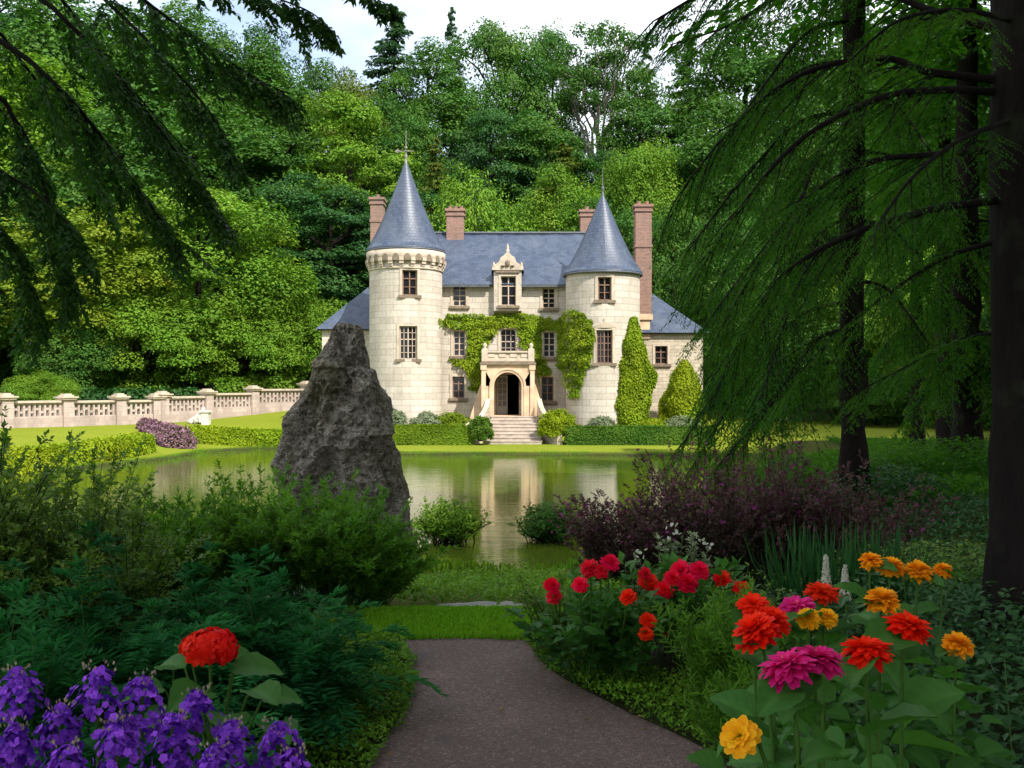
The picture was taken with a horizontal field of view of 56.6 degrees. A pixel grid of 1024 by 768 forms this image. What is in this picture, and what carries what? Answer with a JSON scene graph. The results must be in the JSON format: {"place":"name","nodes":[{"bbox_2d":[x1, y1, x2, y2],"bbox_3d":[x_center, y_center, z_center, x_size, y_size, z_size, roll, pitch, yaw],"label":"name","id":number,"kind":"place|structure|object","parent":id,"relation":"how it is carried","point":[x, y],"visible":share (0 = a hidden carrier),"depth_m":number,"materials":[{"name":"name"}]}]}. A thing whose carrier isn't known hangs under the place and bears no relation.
{"place":"outdoors","nodes":[
{"label":"outdoors","id":0,"kind":"place"},
{"bbox_2d":[0,450,775,571],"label":"water","id":1,"kind":"structure","parent":0,"point":[503,489],"depth_m":33.42,"materials":[{"name":"green liquid"}]},
{"bbox_2d":[411,495,493,544],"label":"water bush","id":2,"kind":"object","parent":1,"relation":"in","point":[452,522],"visible":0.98,"depth_m":20.68,"materials":[{"name":"green plant"}]},
{"bbox_2d":[505,499,582,544],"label":"water bush","id":3,"kind":"object","parent":1,"relation":"in","point":[537,526],"visible":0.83,"depth_m":20.93,"materials":[{"name":"green plant"}]},
{"bbox_2d":[310,604,574,641],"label":"grass","id":4,"kind":"structure","parent":0,"point":[451,621],"depth_m":6.26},
{"bbox_2d":[0,0,989,220],"label":"sky","id":5,"kind":"structure","parent":0,"point":[357,30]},
{"bbox_2d":[315,146,707,444],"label":"castle","id":6,"kind":"structure","parent":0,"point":[424,276],"depth_m":55.10,"materials":[{"name":"stone"}]},
{"bbox_2d":[438,312,562,393],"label":"ivy","id":7,"kind":"object","parent":6,"relation":"attached to","point":[527,327],"visible":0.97,"depth_m":56.80,"materials":[{"name":"green plant"}]},
{"bbox_2d":[554,308,595,398],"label":"ivy","id":8,"kind":"object","parent":6,"relation":"attached to","point":[563,353],"visible":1,"depth_m":53.94,"materials":[{"name":"green plant"}]},
{"bbox_2d":[0,289,1023,767],"bbox_3d":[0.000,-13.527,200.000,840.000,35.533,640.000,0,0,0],"label":"ground","id":9,"kind":"structure","parent":0,"point":[20,437],"depth_m":43.69,"materials":[{"name":"green plant"}]},
{"bbox_2d":[0,659,57,767],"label":"phlox","id":10,"kind":"object","parent":9,"relation":"on","point":[18,684],"visible":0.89,"depth_m":1.89,"materials":[{"name":"purple plant"}]},
{"bbox_2d":[0,369,82,416],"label":"leafy bush","id":11,"kind":"object","parent":9,"relation":"on","point":[43,382],"visible":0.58,"depth_m":55.03,"materials":[{"name":"green plant"}]},
{"bbox_2d":[0,405,86,638],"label":"leafy shrub","id":12,"kind":"object","parent":9,"relation":"on","point":[5,440],"visible":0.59,"depth_m":5.45,"materials":[{"name":"green plant"}]},
{"bbox_2d":[24,697,84,761],"bbox_3d":[-0.852,1.107,1.809,0.184,1.026,0.164,0,0,35],"label":"phlox","id":13,"kind":"object","parent":9,"relation":"on","point":[60,735],"visible":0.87,"depth_m":1.79,"materials":[{"name":"purple plant"}]},
{"bbox_2d":[9,309,130,392],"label":"leafy bush","id":14,"kind":"object","parent":9,"relation":"on","point":[49,362],"visible":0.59,"depth_m":62.11,"materials":[{"name":"green plant"}]},
{"bbox_2d":[0,51,147,266],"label":"broadleaf tree","id":15,"kind":"object","parent":9,"relation":"on","point":[37,140],"visible":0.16,"depth_m":90.50,"materials":[{"name":"green plant"}]},
{"bbox_2d":[0,432,156,473],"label":"hedge","id":16,"kind":"object","parent":9,"relation":"on","point":[111,445],"visible":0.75,"depth_m":39.52,"materials":[{"name":"green plant"}]},
{"bbox_2d":[0,430,163,624],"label":"leafy shrub","id":17,"kind":"object","parent":9,"relation":"on","point":[114,522],"visible":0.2,"depth_m":5.90,"materials":[{"name":"green plant"}]},
{"bbox_2d":[0,0,164,212],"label":"broadleaf tree","id":18,"kind":"object","parent":9,"relation":"on","point":[34,15],"visible":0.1,"depth_m":100.60,"materials":[{"name":"green plant"}]},
{"bbox_2d":[0,393,166,427],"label":"balustrade wall","id":19,"kind":"structure","parent":9,"relation":"on","point":[63,410],"depth_m":53.47,"materials":[{"name":"stone"}]},
{"bbox_2d":[0,194,180,382],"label":"broadleaf tree","id":20,"kind":"object","parent":9,"relation":"on","point":[100,231],"visible":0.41,"depth_m":63.24,"materials":[{"name":"green plant"}]},
{"bbox_2d":[66,659,139,767],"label":"phlox","id":21,"kind":"object","parent":9,"relation":"on","point":[97,681],"visible":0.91,"depth_m":1.83,"materials":[{"name":"purple plant"}]},
{"bbox_2d":[0,475,220,644],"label":"leafy shrub","id":22,"kind":"object","parent":9,"relation":"on","point":[134,583],"visible":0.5,"depth_m":5.35,"materials":[{"name":"green plant"}]},
{"bbox_2d":[9,103,227,308],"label":"broadleaf tree","id":23,"kind":"object","parent":9,"relation":"on","point":[99,118],"visible":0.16,"depth_m":84.75,"materials":[{"name":"green plant"}]},
{"bbox_2d":[93,709,146,767],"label":"phlox","id":24,"kind":"object","parent":9,"relation":"on","point":[125,743],"visible":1,"depth_m":1.69,"materials":[{"name":"purple plant"}]},
{"bbox_2d":[18,1,239,208],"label":"broadleaf tree","id":25,"kind":"object","parent":9,"relation":"on","point":[136,86],"visible":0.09,"depth_m":105.56,"materials":[{"name":"green plant"}]},
{"bbox_2d":[0,520,278,767],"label":"fern shrub","id":26,"kind":"object","parent":9,"relation":"on","point":[17,587],"visible":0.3,"depth_m":3.94,"materials":[{"name":"green plant"}]},
{"bbox_2d":[102,668,190,767],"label":"phlox","id":27,"kind":"object","parent":9,"relation":"on","point":[138,685],"visible":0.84,"depth_m":1.88,"materials":[{"name":"purple plant"}]},
{"bbox_2d":[62,278,242,391],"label":"leafy bush","id":28,"kind":"object","parent":9,"relation":"on","point":[185,350],"visible":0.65,"depth_m":64.60,"materials":[{"name":"green plant"}]},
{"bbox_2d":[0,612,318,767],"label":"fern shrub","id":29,"kind":"object","parent":9,"relation":"on","point":[12,652],"visible":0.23,"depth_m":3.43,"materials":[{"name":"green plant"}]},
{"bbox_2d":[139,706,199,767],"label":"phlox","id":30,"kind":"object","parent":9,"relation":"on","point":[176,740],"visible":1,"depth_m":1.74,"materials":[{"name":"purple plant"}]},
{"bbox_2d":[101,0,260,180],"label":"broadleaf tree","id":31,"kind":"object","parent":9,"relation":"on","point":[196,18],"visible":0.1,"depth_m":113.54,"materials":[{"name":"green plant"}]},
{"bbox_2d":[1,528,376,737],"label":"fern shrub","id":32,"kind":"object","parent":9,"relation":"on","point":[198,584],"visible":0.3,"depth_m":4.45,"materials":[{"name":"green plant"}]},
{"bbox_2d":[114,485,263,612],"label":"feathery shrub","id":33,"kind":"object","parent":9,"relation":"on","point":[218,558],"visible":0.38,"depth_m":6.89,"materials":[{"name":"green plant"}]},
{"bbox_2d":[81,184,321,391],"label":"broadleaf tree","id":34,"kind":"object","parent":9,"relation":"on","point":[271,285],"visible":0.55,"depth_m":68.65,"materials":[{"name":"green plant"}]},
{"bbox_2d":[0,0,404,372],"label":"overhanging tree","id":35,"kind":"object","parent":9,"relation":"on","point":[116,87],"visible":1,"depth_m":4.66,"materials":[{"name":"green plant"}]},
{"bbox_2d":[104,95,300,294],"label":"broadleaf tree","id":36,"kind":"object","parent":9,"relation":"on","point":[273,150],"visible":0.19,"depth_m":93.72,"materials":[{"name":"green plant"}]},
{"bbox_2d":[120,626,303,767],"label":"geranium","id":37,"kind":"object","parent":9,"relation":"on","point":[209,646],"visible":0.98,"depth_m":2.31,"materials":[{"name":"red plant"}]},
{"bbox_2d":[150,381,308,422],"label":"balustrade wall","id":38,"kind":"structure","parent":9,"relation":"on","point":[174,409],"depth_m":62.33,"materials":[{"name":"stone"}]},
{"bbox_2d":[188,424,282,446],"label":"hedge","id":39,"kind":"object","parent":9,"relation":"on","point":[231,436],"visible":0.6,"depth_m":50.64,"materials":[{"name":"green plant"}]},
{"bbox_2d":[120,458,358,599],"bbox_3d":[-2.083,1.203,7.571,1.707,1.265,1.539,0,0,0],"label":"feathery shrub","id":40,"kind":"object","parent":9,"relation":"on","point":[231,507],"visible":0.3,"depth_m":7.31,"materials":[{"name":"green plant"}]},
{"bbox_2d":[179,294,317,388],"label":"leafy bush","id":41,"kind":"object","parent":9,"relation":"on","point":[263,351],"visible":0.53,"depth_m":68.42,"materials":[{"name":"green plant"}]},
{"bbox_2d":[198,35,321,178],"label":"broadleaf tree","id":42,"kind":"object","parent":9,"relation":"on","point":[284,80],"visible":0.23,"depth_m":115.26,"materials":[{"name":"green plant"}]},
{"bbox_2d":[113,550,448,764],"bbox_3d":[-1.101,1.175,4.480,1.381,0.856,1.600,0,0,39],"label":"fern shrub","id":43,"kind":"object","parent":9,"relation":"on","point":[324,655],"visible":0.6,"depth_m":4.29,"materials":[{"name":"green plant"}]},
{"bbox_2d":[236,288,346,380],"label":"leafy bush","id":44,"kind":"object","parent":9,"relation":"on","point":[308,309],"visible":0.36,"depth_m":71.22,"materials":[{"name":"green plant"}]},
{"bbox_2d":[229,125,357,268],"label":"broadleaf tree","id":45,"kind":"object","parent":9,"relation":"on","point":[277,163],"visible":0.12,"depth_m":95.73,"materials":[{"name":"green plant"}]},
{"bbox_2d":[249,171,373,320],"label":"broadleaf tree","id":46,"kind":"object","parent":9,"relation":"on","point":[324,212],"visible":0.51,"depth_m":78.02,"materials":[{"name":"green plant"}]},
{"bbox_2d":[211,467,412,609],"bbox_3d":[-1.564,1.212,7.370,1.607,1.172,1.885,0,0,0],"label":"feathery shrub","id":47,"kind":"object","parent":9,"relation":"on","point":[346,524],"visible":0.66,"depth_m":7.09,"materials":[{"name":"green plant"}]},
{"bbox_2d":[251,628,420,767],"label":"ground cover","id":48,"kind":"object","parent":9,"relation":"on","point":[405,670],"visible":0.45,"depth_m":4.48,"materials":[{"name":"green plant"}]},
{"bbox_2d":[270,322,418,566],"bbox_3d":[-2.272,1.210,13.048,2.057,4.112,1.516,0,0,0],"label":"standing rock","id":49,"kind":"object","parent":9,"relation":"on","point":[337,419],"visible":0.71,"depth_m":12.71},
{"bbox_2d":[273,88,427,285],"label":"broadleaf tree","id":50,"kind":"object","parent":9,"relation":"on","point":[346,150],"visible":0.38,"depth_m":93.92,"materials":[{"name":"green plant"}]},
{"bbox_2d":[288,516,459,605],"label":"feathery shrub","id":51,"kind":"object","parent":9,"relation":"on","point":[375,576],"visible":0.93,"depth_m":6.99,"materials":[{"name":"green plant"}]},
{"bbox_2d":[353,6,425,166],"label":"conifer tree","id":52,"kind":"object","parent":9,"relation":"on","point":[391,44],"visible":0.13,"depth_m":121.59,"materials":[{"name":"green plant"}]},
{"bbox_2d":[342,91,449,229],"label":"broadleaf tree","id":53,"kind":"object","parent":9,"relation":"on","point":[423,139],"visible":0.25,"depth_m":98.33,"materials":[{"name":"green plant"}]},
{"bbox_2d":[367,35,494,214],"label":"broadleaf tree","id":54,"kind":"object","parent":9,"relation":"on","point":[450,103],"visible":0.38,"depth_m":110.04,"materials":[{"name":"green plant"}]},
{"bbox_2d":[54,445,810,574],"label":"grass","id":55,"kind":"structure","parent":9,"relation":"on","point":[446,564],"depth_m":17.30,"materials":[{"name":"green plant"}]},
{"bbox_2d":[392,422,473,444],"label":"hedge","id":56,"kind":"object","parent":9,"relation":"on","point":[430,434],"visible":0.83,"depth_m":50.99,"materials":[{"name":"green plant"}]},
{"bbox_2d":[320,564,625,605],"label":"ground cover","id":57,"kind":"object","parent":9,"relation":"on","point":[474,582],"visible":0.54,"depth_m":9.01,"materials":[{"name":"green plant"}]},
{"bbox_2d":[423,159,538,231],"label":"tree","id":58,"kind":"object","parent":9,"relation":"on","point":[499,216],"visible":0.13,"depth_m":73.94,"materials":[{"name":"green plant"}]},
{"bbox_2d":[430,106,551,230],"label":"broadleaf tree","id":59,"kind":"object","parent":9,"relation":"on","point":[496,120],"visible":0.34,"depth_m":96.50,"materials":[{"name":"green plant"}]},
{"bbox_2d":[437,15,587,200],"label":"broadleaf tree","id":60,"kind":"object","parent":9,"relation":"on","point":[505,52],"visible":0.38,"depth_m":117.22,"materials":[{"name":"green plant"}]},
{"bbox_2d":[478,108,612,227],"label":"broadleaf tree","id":61,"kind":"object","parent":9,"relation":"on","point":[537,139],"visible":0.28,"depth_m":97.12,"materials":[{"name":"green plant"}]},
{"bbox_2d":[511,16,590,180],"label":"broadleaf tree","id":62,"kind":"object","parent":9,"relation":"on","point":[551,40],"visible":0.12,"depth_m":124.83,"materials":[{"name":"green plant"}]},
{"bbox_2d":[508,161,623,235],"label":"broadleaf tree","id":63,"kind":"object","parent":9,"relation":"on","point":[562,211],"visible":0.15,"depth_m":78.36,"materials":[{"name":"green plant"}]},
{"bbox_2d":[502,554,682,688],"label":"dahlia bush","id":64,"kind":"object","parent":9,"relation":"on","point":[610,632],"visible":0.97,"depth_m":5.00,"materials":[{"name":"green plant"}]},
{"bbox_2d":[537,19,688,180],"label":"bare limbed tree","id":65,"kind":"object","parent":9,"relation":"on","point":[587,76],"visible":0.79,"depth_m":115.74,"materials":[{"name":"green plant"}]},
{"bbox_2d":[520,620,728,759],"bbox_3d":[1.123,1.540,3.774,0.820,0.126,4.996,0,0,-19],"label":"ground cover","id":66,"kind":"object","parent":9,"relation":"on","point":[664,690],"visible":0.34,"depth_m":4.81,"materials":[{"name":"green plant"}]},
{"bbox_2d":[549,474,717,591],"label":"burgundy shrub","id":67,"kind":"object","parent":9,"relation":"on","point":[594,545],"visible":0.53,"depth_m":10.24,"materials":[{"name":"purple plant"}]},
{"bbox_2d":[586,61,690,201],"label":"broadleaf tree","id":68,"kind":"object","parent":9,"relation":"on","point":[638,120],"visible":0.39,"depth_m":110.12,"materials":[{"name":"green plant"}]},
{"bbox_2d":[564,424,715,445],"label":"hedge","id":69,"kind":"object","parent":9,"relation":"on","point":[577,434],"visible":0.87,"depth_m":50.93,"materials":[{"name":"green plant"}]},
{"bbox_2d":[592,134,695,294],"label":"broadleaf tree","id":70,"kind":"object","parent":9,"relation":"on","point":[645,162],"visible":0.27,"depth_m":84.33,"materials":[{"name":"green plant"}]},
{"bbox_2d":[628,206,720,321],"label":"broadleaf tree","id":71,"kind":"object","parent":9,"relation":"on","point":[656,277],"visible":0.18,"depth_m":73.00,"materials":[{"name":"green plant"}]},
{"bbox_2d":[657,359,706,423],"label":"conical bush","id":72,"kind":"object","parent":9,"relation":"on","point":[678,395],"visible":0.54,"depth_m":55.32,"materials":[{"name":"green plant"}]},
{"bbox_2d":[612,550,777,668],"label":"dahlia bush","id":73,"kind":"object","parent":9,"relation":"on","point":[680,576],"visible":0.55,"depth_m":5.35,"materials":[{"name":"red plant"}]},
{"bbox_2d":[648,88,787,309],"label":"broadleaf tree","id":74,"kind":"object","parent":9,"relation":"on","point":[687,161],"visible":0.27,"depth_m":89.43,"materials":[{"name":"green plant"}]},
{"bbox_2d":[619,434,824,591],"bbox_3d":[2.221,1.448,10.403,2.263,1.812,2.171,0,0,0],"label":"burgundy shrub","id":75,"kind":"object","parent":9,"relation":"on","point":[720,549],"visible":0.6,"depth_m":10.08,"materials":[{"name":"purple plant"}]},
{"bbox_2d":[657,205,793,416],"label":"broadleaf tree","id":76,"kind":"object","parent":9,"relation":"on","point":[701,321],"visible":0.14,"depth_m":64.68,"materials":[{"name":"green plant"}]},
{"bbox_2d":[644,573,815,725],"bbox_3d":[1.047,1.236,4.482,0.774,0.729,0.757,0,0,37],"label":"feathery plant","id":77,"kind":"object","parent":9,"relation":"on","point":[716,651],"visible":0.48,"depth_m":4.41,"materials":[{"name":"green plant"}]},
{"bbox_2d":[660,5,810,176],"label":"broadleaf tree","id":78,"kind":"object","parent":9,"relation":"on","point":[688,101],"visible":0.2,"depth_m":109.11,"materials":[{"name":"green plant"}]},
{"bbox_2d":[715,714,768,767],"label":"sunny flower","id":79,"kind":"object","parent":9,"relation":"on","point":[740,736],"visible":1,"depth_m":1.49,"materials":[{"name":"yellow plant"}]},
{"bbox_2d":[673,660,828,767],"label":"feathery plant","id":80,"kind":"object","parent":9,"relation":"on","point":[745,681],"visible":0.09,"depth_m":3.97,"materials":[{"name":"green plant"}]},
{"bbox_2d":[710,592,795,767],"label":"zinnia","id":81,"kind":"object","parent":9,"relation":"on","point":[732,703],"visible":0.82,"depth_m":2.13,"materials":[{"name":"plant"}]},
{"bbox_2d":[726,611,810,767],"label":"zinnia","id":82,"kind":"object","parent":9,"relation":"on","point":[754,631],"visible":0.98,"depth_m":1.85,"materials":[{"name":"red plant"}]},
{"bbox_2d":[662,439,878,589],"bbox_3d":[2.787,1.476,10.366,2.304,1.764,2.019,0,0,22],"label":"burgundy shrub","id":83,"kind":"object","parent":9,"relation":"on","point":[811,502],"visible":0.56,"depth_m":10.08,"materials":[{"name":"purple plant"}]},
{"bbox_2d":[598,0,1023,635],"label":"hemlock tree","id":84,"kind":"object","parent":9,"relation":"on","point":[1004,202],"visible":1,"depth_m":6.10,"materials":[{"name":"green plant"}]},
{"bbox_2d":[777,645,849,767],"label":"zinnia","id":85,"kind":"object","parent":9,"relation":"on","point":[821,688],"visible":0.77,"depth_m":1.50,"materials":[{"name":"pink plant"}]},
{"bbox_2d":[644,0,989,518],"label":"hemlock tree","id":86,"kind":"object","parent":9,"relation":"on","point":[851,445],"visible":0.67,"depth_m":16.58,"materials":[{"name":"green plant"}]},
{"bbox_2d":[640,488,1023,765],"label":"ground cover","id":87,"kind":"object","parent":9,"relation":"on","point":[974,599],"visible":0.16,"depth_m":7.06,"materials":[{"name":"green plant"}]},
{"bbox_2d":[737,516,948,619],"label":"iris clump","id":88,"kind":"object","parent":9,"relation":"on","point":[812,565],"visible":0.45,"depth_m":6.53,"materials":[{"name":"green plant"}]},
{"bbox_2d":[685,632,1018,767],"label":"zinnia foliage","id":89,"kind":"object","parent":9,"relation":"on","point":[988,749],"visible":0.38,"depth_m":2.50,"materials":[{"name":"green plant"}]},
{"bbox_2d":[744,449,960,569],"bbox_3d":[3.604,1.485,10.235,2.264,1.646,2.182,0,0,0],"label":"burgundy shrub","id":90,"kind":"object","parent":9,"relation":"on","point":[834,518],"visible":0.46,"depth_m":9.92,"materials":[{"name":"purple plant"}]},
{"bbox_2d":[743,435,988,538],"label":"ground cover","id":91,"kind":"object","parent":9,"relation":"on","point":[875,443],"visible":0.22,"depth_m":21.32,"materials":[{"name":"green plant"}]},
{"bbox_2d":[757,647,977,767],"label":"zinnia","id":92,"kind":"object","parent":9,"relation":"on","point":[782,674],"depth_m":1.47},
{"bbox_2d":[807,368,935,426],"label":"leafy bush","id":93,"kind":"object","parent":9,"relation":"on","point":[879,416],"visible":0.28,"depth_m":56.33,"materials":[{"name":"green plant"}]},
{"bbox_2d":[805,636,937,767],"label":"zinnia","id":94,"kind":"object","parent":9,"relation":"on","point":[861,668],"visible":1,"depth_m":1.60,"materials":[{"name":"red plant"}]},
{"bbox_2d":[842,587,909,767],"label":"marigold","id":95,"kind":"object","parent":9,"relation":"on","point":[881,601],"visible":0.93,"depth_m":2.15,"materials":[{"name":"orange plant"}]},
{"bbox_2d":[810,463,953,524],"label":"leafy plant","id":96,"kind":"object","parent":9,"relation":"on","point":[911,479],"visible":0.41,"depth_m":16.69,"materials":[{"name":"green plant"}]},
{"bbox_2d":[779,564,1023,708],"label":"leafy plant","id":97,"kind":"object","parent":9,"relation":"on","point":[1013,612],"visible":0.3,"depth_m":5.27,"materials":[{"name":"green plant"}]},
{"bbox_2d":[830,38,988,444],"bbox_3d":[15.181,-5.306,36.039,6.973,16.306,6.857,0,0,0],"label":"hemlock tree","id":98,"kind":"object","parent":9,"relation":"on","point":[872,368],"visible":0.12,"depth_m":35.76,"materials":[{"name":"green plant"}]},
{"bbox_2d":[859,610,965,767],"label":"zinnia","id":99,"kind":"object","parent":9,"relation":"on","point":[906,632],"visible":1,"depth_m":1.67,"materials":[{"name":"plant"}]},
{"bbox_2d":[841,0,991,471],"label":"hemlock tree","id":100,"kind":"object","parent":9,"relation":"on","point":[968,416],"visible":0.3,"depth_m":23.70,"materials":[{"name":"green plant"}]},
{"bbox_2d":[864,0,991,457],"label":"hemlock tree","id":101,"kind":"object","parent":9,"relation":"on","point":[943,429],"visible":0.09,"depth_m":29.81,"materials":[{"name":"green plant"}]},
{"bbox_2d":[869,434,988,485],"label":"leafy plant","id":102,"kind":"object","parent":9,"relation":"on","point":[976,462],"visible":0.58,"depth_m":20.20,"materials":[{"name":"green plant"}]},
{"bbox_2d":[847,633,1023,767],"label":"leafy plant","id":103,"kind":"object","parent":9,"relation":"on","point":[1014,697],"visible":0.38,"depth_m":3.84,"materials":[{"name":"green plant"}]},
{"bbox_2d":[365,638,734,767],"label":"path","id":104,"kind":"structure","parent":0,"point":[663,748],"depth_m":4.45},
{"bbox_2d":[614,315,658,425],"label":"conical shrub","id":105,"kind":"object","parent":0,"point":[638,375],"visible":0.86,"depth_m":53.29,"materials":[{"name":"green plant"}]},
{"bbox_2d":[929,631,997,767],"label":"marigold","id":106,"kind":"object","parent":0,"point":[957,644],"visible":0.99,"depth_m":2.31,"materials":[{"name":"orange plant"}]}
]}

